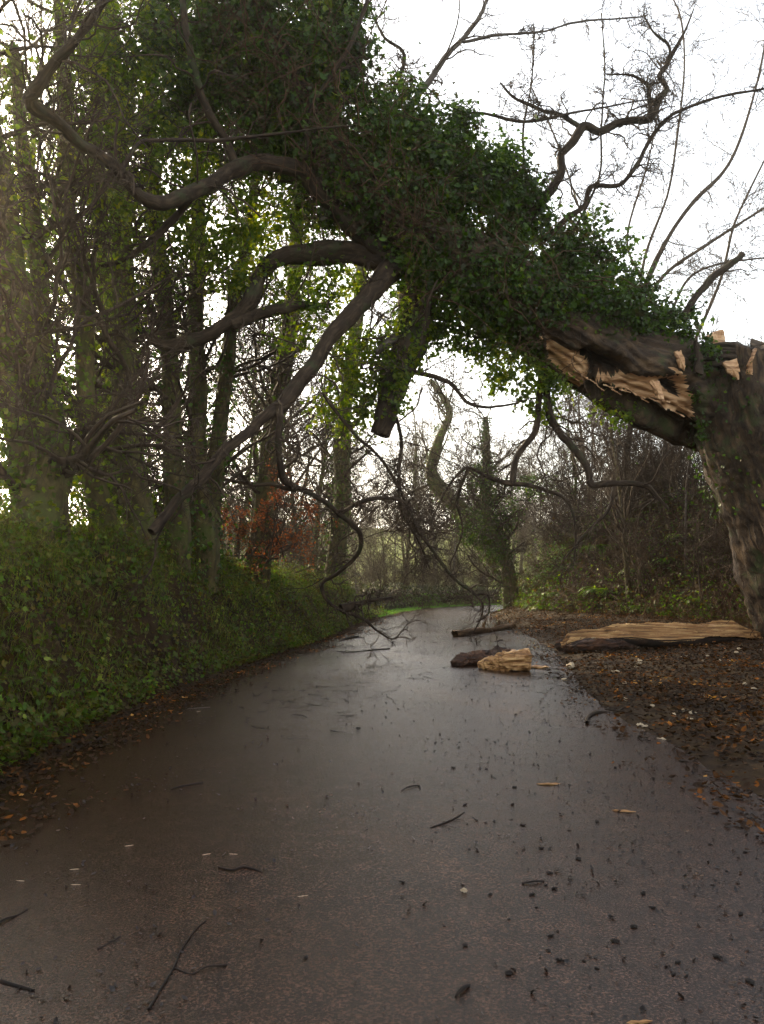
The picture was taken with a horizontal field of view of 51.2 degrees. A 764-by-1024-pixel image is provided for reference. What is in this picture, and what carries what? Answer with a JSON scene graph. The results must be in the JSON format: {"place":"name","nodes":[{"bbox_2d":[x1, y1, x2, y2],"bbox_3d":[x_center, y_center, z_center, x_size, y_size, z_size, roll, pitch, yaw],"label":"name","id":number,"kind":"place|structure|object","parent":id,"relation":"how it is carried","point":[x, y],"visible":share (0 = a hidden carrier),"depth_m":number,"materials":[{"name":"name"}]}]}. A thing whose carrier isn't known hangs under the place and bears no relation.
{"place":"outdoors","nodes":[
{"label":"outdoors","id":0,"kind":"place"},
{"bbox_2d":[0,604,763,1023],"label":"road","id":1,"kind":"structure","parent":0,"point":[342,878],"depth_m":4.13,"materials":[{"name":"grey asphalt"}]},
{"bbox_2d":[0,979,34,993],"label":"twig","id":2,"kind":"object","parent":1,"relation":"on","point":[11,984],"visible":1,"depth_m":2.87,"materials":[{"name":"brown wood"}]},
{"bbox_2d":[147,920,205,1010],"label":"twig","id":3,"kind":"object","parent":1,"relation":"on","point":[155,997],"visible":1,"depth_m":2.92,"materials":[{"name":"brown wood"}]},
{"bbox_2d":[174,964,226,974],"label":"twig","id":4,"kind":"object","parent":1,"relation":"on","point":[201,968],"visible":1,"depth_m":2.99,"materials":[{"name":"brown wood"}]},
{"bbox_2d":[218,866,261,871],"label":"twig","id":5,"kind":"object","parent":1,"relation":"on","point":[240,867],"visible":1,"depth_m":4.02,"materials":[{"name":"brown wood"}]},
{"bbox_2d":[0,616,763,1023],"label":"road grit","id":6,"kind":"object","parent":1,"relation":"on","point":[112,988],"visible":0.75,"depth_m":4.23,"materials":[{"name":"black gravel"}]},
{"bbox_2d":[121,593,652,746],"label":"twig litter","id":7,"kind":"object","parent":1,"relation":"on","point":[383,686],"visible":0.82,"depth_m":10.77,"materials":[{"name":"brown plant"}]},
{"bbox_2d":[455,983,470,996],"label":"leaf","id":8,"kind":"object","parent":1,"relation":"on","point":[462,988],"visible":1,"depth_m":2.82,"materials":[{"name":"brown plant"}]},
{"bbox_2d":[446,620,515,636],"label":"fallen branch","id":9,"kind":"object","parent":1,"relation":"on","point":[464,632],"visible":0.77,"depth_m":21.70,"materials":[{"name":"brown wood"}]},
{"bbox_2d":[450,645,531,670],"bbox_3d":[1.809,2.437,13.490,1.323,0.368,1.790,0,-5,0],"label":"broken log","id":10,"kind":"object","parent":1,"relation":"on","point":[509,660],"visible":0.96,"depth_m":12.82,"materials":[{"name":"brown wood"}]},
{"bbox_2d":[626,1020,652,1023],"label":"wood chip","id":11,"kind":"object","parent":1,"relation":"on","point":[639,1022],"visible":1,"depth_m":2.63,"materials":[{"name":"beige wood"}]},
{"bbox_2d":[0,499,763,798],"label":"ground","id":12,"kind":"structure","parent":0,"point":[708,762],"depth_m":11.15,"materials":[{"name":"soil"}]},
{"bbox_2d":[0,358,185,524],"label":"bare bush","id":13,"kind":"object","parent":12,"relation":"on","point":[75,502],"visible":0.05,"depth_m":12.77,"materials":[{"name":"brown plant"}]},
{"bbox_2d":[0,0,218,563],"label":"ivy clad tree","id":14,"kind":"object","parent":12,"relation":"on","point":[28,317],"visible":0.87,"depth_m":10.47,"materials":[{"name":"green plant"}]},
{"bbox_2d":[0,0,230,503],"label":"bare tree","id":15,"kind":"object","parent":12,"relation":"on","point":[45,43],"visible":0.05,"depth_m":16.92,"materials":[{"name":"brown plant"}]},
{"bbox_2d":[0,0,235,565],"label":"ivy clad tree","id":16,"kind":"object","parent":12,"relation":"on","point":[121,355],"visible":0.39,"depth_m":12.89,"materials":[{"name":"green plant"}]},
{"bbox_2d":[8,41,231,468],"bbox_3d":[-5.945,-4.444,17.521,5.320,12.547,7.705,1,-5,-9],"label":"bare tree","id":17,"kind":"object","parent":12,"relation":"on","point":[96,374],"depth_m":17.64,"materials":[{"name":"brown plant"}]},
{"bbox_2d":[0,0,244,556],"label":"ivy clad tree","id":18,"kind":"object","parent":12,"relation":"on","point":[83,372],"visible":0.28,"depth_m":12.10,"materials":[{"name":"green plant"}]},
{"bbox_2d":[0,0,270,523],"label":"ivy clad tree","id":19,"kind":"object","parent":12,"relation":"on","point":[196,273],"visible":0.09,"depth_m":14.02,"materials":[{"name":"green plant"}]},
{"bbox_2d":[35,0,258,584],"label":"ivy clad tree","id":20,"kind":"object","parent":12,"relation":"on","point":[185,542],"visible":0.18,"depth_m":13.98,"materials":[{"name":"green plant"}]},
{"bbox_2d":[79,302,240,531],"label":"bare tree","id":21,"kind":"object","parent":12,"relation":"on","point":[153,413],"visible":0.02,"depth_m":20.71,"materials":[{"name":"brown plant"}]},
{"bbox_2d":[82,409,241,553],"bbox_3d":[-4.234,-0.414,15.557,3.975,3.546,3.558,-3,-5,28],"label":"bare bush","id":22,"kind":"object","parent":12,"relation":"on","point":[155,489],"visible":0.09,"depth_m":14.85,"materials":[{"name":"brown plant"}]},
{"bbox_2d":[142,354,244,508],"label":"bare tree","id":23,"kind":"object","parent":12,"relation":"on","point":[161,432],"depth_m":48.28,"materials":[{"name":"brown plant"}]},
{"bbox_2d":[0,458,388,774],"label":"bank ivy","id":24,"kind":"object","parent":12,"relation":"on","point":[37,720],"visible":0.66,"depth_m":10.11,"materials":[{"name":"green plant"}]},
{"bbox_2d":[65,10,350,594],"bbox_3d":[-3.295,-5.108,15.732,5.837,13.492,5.583,4,-6,-40],"label":"ivy clad tree","id":25,"kind":"object","parent":12,"relation":"on","point":[220,405],"visible":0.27,"depth_m":15.13,"materials":[{"name":"green plant"}]},
{"bbox_2d":[144,257,331,558],"bbox_3d":[-4.257,-2.787,22.193,5.464,9.994,6.618,-4,-6,39],"label":"bare tree","id":26,"kind":"object","parent":12,"relation":"on","point":[252,406],"visible":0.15,"depth_m":22.57,"materials":[{"name":"brown plant"}]},
{"bbox_2d":[150,292,333,560],"bbox_3d":[-4.617,-2.480,25.982,5.609,10.260,6.794,4,-6,-42],"label":"bare tree","id":27,"kind":"object","parent":12,"relation":"on","point":[256,401],"visible":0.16,"depth_m":25.35,"materials":[{"name":"brown plant"}]},
{"bbox_2d":[220,479,305,562],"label":"bare bush","id":28,"kind":"object","parent":12,"relation":"on","point":[236,493],"visible":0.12,"depth_m":18.86,"materials":[{"name":"brown plant"}]},
{"bbox_2d":[222,466,330,577],"bbox_3d":[-2.761,0.387,23.839,3.871,3.858,4.325,3,-6,-34],"label":"bare bush","id":29,"kind":"object","parent":12,"relation":"on","point":[292,534],"visible":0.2,"depth_m":24.09,"materials":[{"name":"brown plant"}]},
{"bbox_2d":[184,88,370,608],"bbox_3d":[-2.593,-4.993,19.464,4.886,14.588,5.572,0,-5,0],"label":"ivy clad tree","id":30,"kind":"object","parent":12,"relation":"on","point":[260,492],"visible":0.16,"depth_m":18.86,"materials":[{"name":"green plant"}]},
{"bbox_2d":[220,459,343,596],"bbox_3d":[-2.416,0.454,17.664,2.922,3.186,2.455,5,-7,-43],"label":"beech shrub","id":31,"kind":"object","parent":12,"relation":"on","point":[275,540],"visible":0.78,"depth_m":17.22,"materials":[{"name":"orange plant"}]},
{"bbox_2d":[242,517,324,569],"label":"bare bush","id":32,"kind":"object","parent":12,"relation":"on","point":[299,555],"visible":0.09,"depth_m":30.00,"materials":[{"name":"brown plant"}]},
{"bbox_2d":[226,406,365,571],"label":"bare tree","id":33,"kind":"object","parent":12,"relation":"on","point":[308,498],"visible":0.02,"depth_m":40.55,"materials":[{"name":"brown plant"}]},
{"bbox_2d":[182,172,419,506],"bbox_3d":[-3.455,-5.567,28.230,9.566,17.229,11.454,3,-6,-33],"label":"bare tree","id":34,"kind":"object","parent":12,"relation":"on","point":[291,455],"visible":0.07,"depth_m":28.21,"materials":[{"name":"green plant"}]},
{"bbox_2d":[224,332,389,563],"bbox_3d":[-3.441,-2.310,33.530,6.386,11.682,7.736,4,-6,-37],"label":"bare tree","id":35,"kind":"object","parent":12,"relation":"on","point":[315,471],"visible":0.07,"depth_m":33.43,"materials":[{"name":"brown plant"}]},
{"bbox_2d":[274,506,348,573],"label":"bare bush","id":36,"kind":"object","parent":12,"relation":"on","point":[320,549],"visible":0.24,"depth_m":27.46,"materials":[{"name":"brown plant"}]},
{"bbox_2d":[285,511,365,575],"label":"bare bush","id":37,"kind":"object","parent":12,"relation":"on","point":[327,549],"visible":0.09,"depth_m":32.66,"materials":[{"name":"brown plant"}]},
{"bbox_2d":[279,296,397,571],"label":"bare tree","id":38,"kind":"object","parent":12,"relation":"on","point":[323,455],"visible":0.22,"depth_m":30.79,"materials":[{"name":"brown plant"}]},
{"bbox_2d":[304,403,394,575],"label":"bare tree","id":39,"kind":"object","parent":12,"relation":"on","point":[360,488],"visible":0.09,"depth_m":60.86,"materials":[{"name":"brown plant"}]},
{"bbox_2d":[322,428,392,587],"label":"bare tree","id":40,"kind":"object","parent":12,"relation":"on","point":[349,527],"visible":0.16,"depth_m":46.97,"materials":[{"name":"brown plant"}]},
{"bbox_2d":[324,545,393,588],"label":"bare bush","id":41,"kind":"object","parent":12,"relation":"on","point":[360,570],"visible":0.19,"depth_m":50.75,"materials":[{"name":"brown plant"}]},
{"bbox_2d":[284,35,441,575],"bbox_3d":[-0.746,-6.404,25.087,5.502,16.812,4.406,0,-5,0],"label":"ivy clad tree","id":42,"kind":"object","parent":12,"relation":"on","point":[340,488],"visible":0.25,"depth_m":24.07,"materials":[{"name":"green plant"}]},
{"bbox_2d":[348,546,396,587],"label":"bare bush","id":43,"kind":"object","parent":12,"relation":"on","point":[362,570],"visible":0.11,"depth_m":59.33,"materials":[{"name":"brown plant"}]},
{"bbox_2d":[338,530,407,589],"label":"bare bush","id":44,"kind":"object","parent":12,"relation":"on","point":[380,562],"visible":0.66,"depth_m":45.05,"materials":[{"name":"brown plant"}]},
{"bbox_2d":[356,489,395,581],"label":"bare tree","id":45,"kind":"object","parent":12,"relation":"on","point":[368,531],"visible":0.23,"depth_m":54.79,"materials":[{"name":"brown plant"}]},
{"bbox_2d":[347,463,412,585],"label":"bare tree","id":46,"kind":"object","parent":12,"relation":"on","point":[378,524],"visible":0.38,"depth_m":49.12,"materials":[{"name":"brown plant"}]},
{"bbox_2d":[0,0,763,662],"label":"broken tree","id":47,"kind":"object","parent":12,"relation":"on","point":[402,190],"visible":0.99,"depth_m":14.05,"materials":[{"name":"green plant"}]},
{"bbox_2d":[0,457,763,741],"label":"brambles","id":48,"kind":"object","parent":12,"relation":"on","point":[716,600],"visible":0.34,"depth_m":21.74,"materials":[{"name":"green plant"}]},
{"bbox_2d":[0,496,763,852],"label":"leaf litter","id":49,"kind":"object","parent":12,"relation":"on","point":[700,692],"visible":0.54,"depth_m":10.00,"materials":[{"name":"brown plant"}]},
{"bbox_2d":[370,432,411,587],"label":"bare tree","id":50,"kind":"object","parent":12,"relation":"on","point":[394,502],"visible":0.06,"depth_m":66.41,"materials":[{"name":"brown plant"}]},
{"bbox_2d":[363,541,424,587],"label":"bare bush","id":51,"kind":"object","parent":12,"relation":"on","point":[406,580],"visible":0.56,"depth_m":47.05,"materials":[{"name":"brown plant"}]},
{"bbox_2d":[366,441,437,571],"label":"bare tree","id":52,"kind":"object","parent":12,"relation":"on","point":[403,558],"visible":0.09,"depth_m":57.88,"materials":[{"name":"brown plant"}]},
{"bbox_2d":[360,387,463,589],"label":"bare tree","id":53,"kind":"object","parent":12,"relation":"on","point":[415,453],"visible":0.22,"depth_m":50.13,"materials":[{"name":"brown plant"}]},
{"bbox_2d":[362,398,469,581],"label":"bare tree","id":54,"kind":"object","parent":12,"relation":"on","point":[407,544],"visible":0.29,"depth_m":50.63,"materials":[{"name":"brown plant"}]},
{"bbox_2d":[388,540,444,590],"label":"bare bush","id":55,"kind":"object","parent":12,"relation":"on","point":[419,582],"visible":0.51,"depth_m":47.66,"materials":[{"name":"brown plant"}]},
{"bbox_2d":[381,402,478,585],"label":"bare tree","id":56,"kind":"object","parent":12,"relation":"on","point":[423,431],"visible":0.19,"depth_m":53.02,"materials":[{"name":"brown plant"}]},
{"bbox_2d":[367,591,496,617],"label":"verge grass","id":57,"kind":"structure","parent":12,"relation":"on","point":[400,609],"depth_m":41.77,"materials":[{"name":"green plant"}]},
{"bbox_2d":[405,541,471,589],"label":"bare bush","id":58,"kind":"object","parent":12,"relation":"on","point":[441,575],"visible":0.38,"depth_m":49.13,"materials":[{"name":"brown plant"}]},
{"bbox_2d":[357,581,533,609],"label":"hedge","id":59,"kind":"object","parent":12,"relation":"on","point":[408,589],"visible":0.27,"depth_m":42.70,"materials":[{"name":"green plant"}]},
{"bbox_2d":[379,344,520,582],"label":"leaning tree","id":60,"kind":"object","parent":12,"relation":"on","point":[438,440],"visible":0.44,"depth_m":37.16,"materials":[{"name":"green plant"}]},
{"bbox_2d":[428,456,473,572],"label":"bare tree","id":61,"kind":"object","parent":12,"relation":"on","point":[452,538],"visible":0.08,"depth_m":64.55,"materials":[{"name":"brown plant"}]},
{"bbox_2d":[412,405,495,590],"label":"bare tree","id":62,"kind":"object","parent":12,"relation":"on","point":[461,443],"visible":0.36,"depth_m":52.45,"materials":[{"name":"brown plant"}]},
{"bbox_2d":[433,548,489,589],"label":"bare bush","id":63,"kind":"object","parent":12,"relation":"on","point":[460,579],"visible":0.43,"depth_m":50.81,"materials":[{"name":"brown plant"}]},
{"bbox_2d":[418,469,513,589],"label":"bare tree","id":64,"kind":"object","parent":12,"relation":"on","point":[457,555],"visible":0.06,"depth_m":54.66,"materials":[{"name":"brown plant"}]},
{"bbox_2d":[448,552,494,589],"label":"bare bush","id":65,"kind":"object","parent":12,"relation":"on","point":[480,568],"visible":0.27,"depth_m":51.81,"materials":[{"name":"brown plant"}]},
{"bbox_2d":[459,548,498,587],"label":"bare bush","id":66,"kind":"object","parent":12,"relation":"on","point":[476,572],"visible":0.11,"depth_m":56.38,"materials":[{"name":"brown plant"}]},
{"bbox_2d":[438,409,531,588],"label":"bare tree","id":67,"kind":"object","parent":12,"relation":"on","point":[479,552],"visible":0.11,"depth_m":54.71,"materials":[{"name":"brown plant"}]},
{"bbox_2d":[462,409,528,588],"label":"bare tree","id":68,"kind":"object","parent":12,"relation":"on","point":[502,444],"visible":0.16,"depth_m":57.69,"materials":[{"name":"brown plant"}]},
{"bbox_2d":[437,374,558,610],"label":"bushy ivy tree","id":69,"kind":"object","parent":12,"relation":"on","point":[504,553],"visible":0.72,"depth_m":34.78,"materials":[{"name":"green plant"}]},
{"bbox_2d":[497,455,543,570],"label":"bare tree","id":70,"kind":"object","parent":12,"relation":"on","point":[516,531],"visible":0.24,"depth_m":56.27,"materials":[{"name":"brown plant"}]},
{"bbox_2d":[506,497,540,577],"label":"bare tree","id":71,"kind":"object","parent":12,"relation":"on","point":[520,502],"visible":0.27,"depth_m":59.74,"materials":[{"name":"brown plant"}]},
{"bbox_2d":[514,553,533,588],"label":"bare bush","id":72,"kind":"object","parent":12,"relation":"on","point":[524,572],"visible":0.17,"depth_m":56.77,"materials":[{"name":"brown plant"}]},
{"bbox_2d":[502,420,553,574],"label":"bare tree","id":73,"kind":"object","parent":12,"relation":"on","point":[532,468],"visible":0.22,"depth_m":62.42,"materials":[{"name":"brown plant"}]},
{"bbox_2d":[501,424,557,573],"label":"bare tree","id":74,"kind":"object","parent":12,"relation":"on","point":[521,555],"visible":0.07,"depth_m":87.41,"materials":[{"name":"brown plant"}]},
{"bbox_2d":[509,451,563,569],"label":"bare tree","id":75,"kind":"object","parent":12,"relation":"on","point":[536,525],"visible":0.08,"depth_m":76.54,"materials":[{"name":"brown plant"}]},
{"bbox_2d":[512,465,563,573],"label":"bare tree","id":76,"kind":"object","parent":12,"relation":"on","point":[535,529],"visible":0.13,"depth_m":70.34,"materials":[{"name":"brown plant"}]},
{"bbox_2d":[519,500,567,565],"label":"bare bush","id":77,"kind":"object","parent":12,"relation":"on","point":[535,549],"visible":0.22,"depth_m":38.44,"materials":[{"name":"brown plant"}]},
{"bbox_2d":[501,387,612,554],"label":"bare tree","id":78,"kind":"object","parent":12,"relation":"on","point":[574,472],"visible":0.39,"depth_m":31.75,"materials":[{"name":"brown plant"}]},
{"bbox_2d":[511,396,603,534],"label":"bare tree","id":79,"kind":"object","parent":12,"relation":"on","point":[542,439],"visible":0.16,"depth_m":39.70,"materials":[{"name":"brown plant"}]},
{"bbox_2d":[510,452,605,550],"bbox_3d":[8.186,-0.255,34.618,4.614,4.597,5.154,-2,-5,22],"label":"bare bush","id":80,"kind":"object","parent":12,"relation":"on","point":[551,503],"visible":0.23,"depth_m":33.81,"materials":[{"name":"brown plant"}]},
{"bbox_2d":[535,476,614,557],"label":"bare bush","id":81,"kind":"object","parent":12,"relation":"on","point":[572,529],"visible":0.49,"depth_m":30.18,"materials":[{"name":"brown plant"}]},
{"bbox_2d":[517,394,658,515],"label":"bare tree","id":82,"kind":"object","parent":12,"relation":"on","point":[578,408],"visible":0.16,"depth_m":41.59,"materials":[{"name":"brown plant"}]},
{"bbox_2d":[576,586,609,597],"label":"fern","id":83,"kind":"object","parent":12,"relation":"on","point":[596,589],"visible":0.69,"depth_m":27.34,"materials":[{"name":"green plant"}]},
{"bbox_2d":[576,544,613,556],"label":"fern","id":84,"kind":"object","parent":12,"relation":"on","point":[594,547],"visible":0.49,"depth_m":28.50,"materials":[{"name":"green plant"}]},
{"bbox_2d":[562,393,632,517],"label":"bare tree","id":85,"kind":"object","parent":12,"relation":"on","point":[592,441],"visible":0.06,"depth_m":35.20,"materials":[{"name":"brown plant"}]},
{"bbox_2d":[558,399,639,462],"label":"bare tree","id":86,"kind":"object","parent":12,"relation":"on","point":[599,429],"visible":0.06,"depth_m":33.34,"materials":[{"name":"brown plant"}]},
{"bbox_2d":[585,702,641,723],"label":"twig","id":87,"kind":"object","parent":12,"relation":"on","point":[590,714],"visible":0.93,"depth_m":8.80,"materials":[{"name":"brown wood"}]},
{"bbox_2d":[540,393,702,603],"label":"bare tree","id":88,"kind":"object","parent":12,"relation":"on","point":[615,461],"visible":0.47,"depth_m":26.77,"materials":[{"name":"brown plant"}]},
{"bbox_2d":[586,411,656,519],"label":"bare tree","id":89,"kind":"object","parent":12,"relation":"on","point":[620,448],"visible":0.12,"depth_m":29.05,"materials":[{"name":"brown plant"}]},
{"bbox_2d":[508,460,751,624],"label":"undergrowth","id":90,"kind":"object","parent":12,"relation":"on","point":[602,599],"visible":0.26,"depth_m":26.76,"materials":[{"name":"green plant"}]},
{"bbox_2d":[585,432,680,512],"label":"bare bush","id":91,"kind":"object","parent":12,"relation":"on","point":[636,472],"visible":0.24,"depth_m":28.98,"materials":[{"name":"brown plant"}]},
{"bbox_2d":[504,0,763,504],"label":"bare tree","id":92,"kind":"object","parent":12,"relation":"on","point":[680,262],"visible":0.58,"depth_m":29.95,"materials":[{"name":"brown plant"}]},
{"bbox_2d":[572,420,695,513],"bbox_3d":[9.101,-1.766,30.084,4.609,4.592,5.148,4,-6,-38],"label":"bare bush","id":93,"kind":"object","parent":12,"relation":"on","point":[635,465],"visible":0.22,"depth_m":29.14,"materials":[{"name":"brown plant"}]},
{"bbox_2d":[581,437,705,507],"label":"bare bush","id":94,"kind":"object","parent":12,"relation":"on","point":[635,461],"visible":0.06,"depth_m":30.86,"materials":[{"name":"brown plant"}]},
{"bbox_2d":[581,487,711,603],"bbox_3d":[8.916,1.045,26.260,4.403,3.928,3.942,1,-5,-15],"label":"bare bush","id":95,"kind":"object","parent":12,"relation":"on","point":[636,549],"visible":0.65,"depth_m":25.82,"materials":[{"name":"brown plant"}]},
{"bbox_2d":[593,420,699,510],"bbox_3d":[9.603,-1.702,29.298,4.304,4.288,4.808,3,-6,-30],"label":"bare bush","id":96,"kind":"object","parent":12,"relation":"on","point":[648,447],"visible":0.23,"depth_m":28.42,"materials":[{"name":"brown plant"}]},
{"bbox_2d":[596,429,703,503],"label":"bare bush","id":97,"kind":"object","parent":12,"relation":"on","point":[655,462],"visible":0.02,"depth_m":30.73,"materials":[{"name":"brown plant"}]},
{"bbox_2d":[555,619,762,652],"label":"split log","id":98,"kind":"object","parent":12,"relation":"on","point":[635,635],"visible":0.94,"depth_m":15.76,"materials":[{"name":"brown wood"}]},
{"bbox_2d":[598,310,731,571],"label":"bare tree","id":99,"kind":"object","parent":12,"relation":"on","point":[671,468],"visible":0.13,"depth_m":24.96,"materials":[{"name":"brown plant"}]},
{"bbox_2d":[625,430,713,515],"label":"bare bush","id":100,"kind":"object","parent":12,"relation":"on","point":[691,463],"visible":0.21,"depth_m":26.38,"materials":[{"name":"brown plant"}]},
{"bbox_2d":[618,473,735,612],"bbox_3d":[9.954,0.670,22.707,4.603,4.587,5.142,2,-5,-25],"label":"bare bush","id":101,"kind":"object","parent":12,"relation":"on","point":[700,553],"visible":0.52,"depth_m":23.16,"materials":[{"name":"brown plant"}]},
{"bbox_2d":[666,506,738,593],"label":"bare bush","id":102,"kind":"object","parent":12,"relation":"on","point":[726,547],"visible":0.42,"depth_m":20.67,"materials":[{"name":"brown plant"}]},
{"bbox_2d":[736,328,763,346],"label":"bare tree","id":103,"kind":"object","parent":12,"relation":"on","point":[748,338],"visible":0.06,"depth_m":28.88,"materials":[{"name":"brown plant"}]},
{"bbox_2d":[0,0,763,528],"label":"sky","id":104,"kind":"structure","parent":0,"point":[427,24],"materials":[{"name":"white"}]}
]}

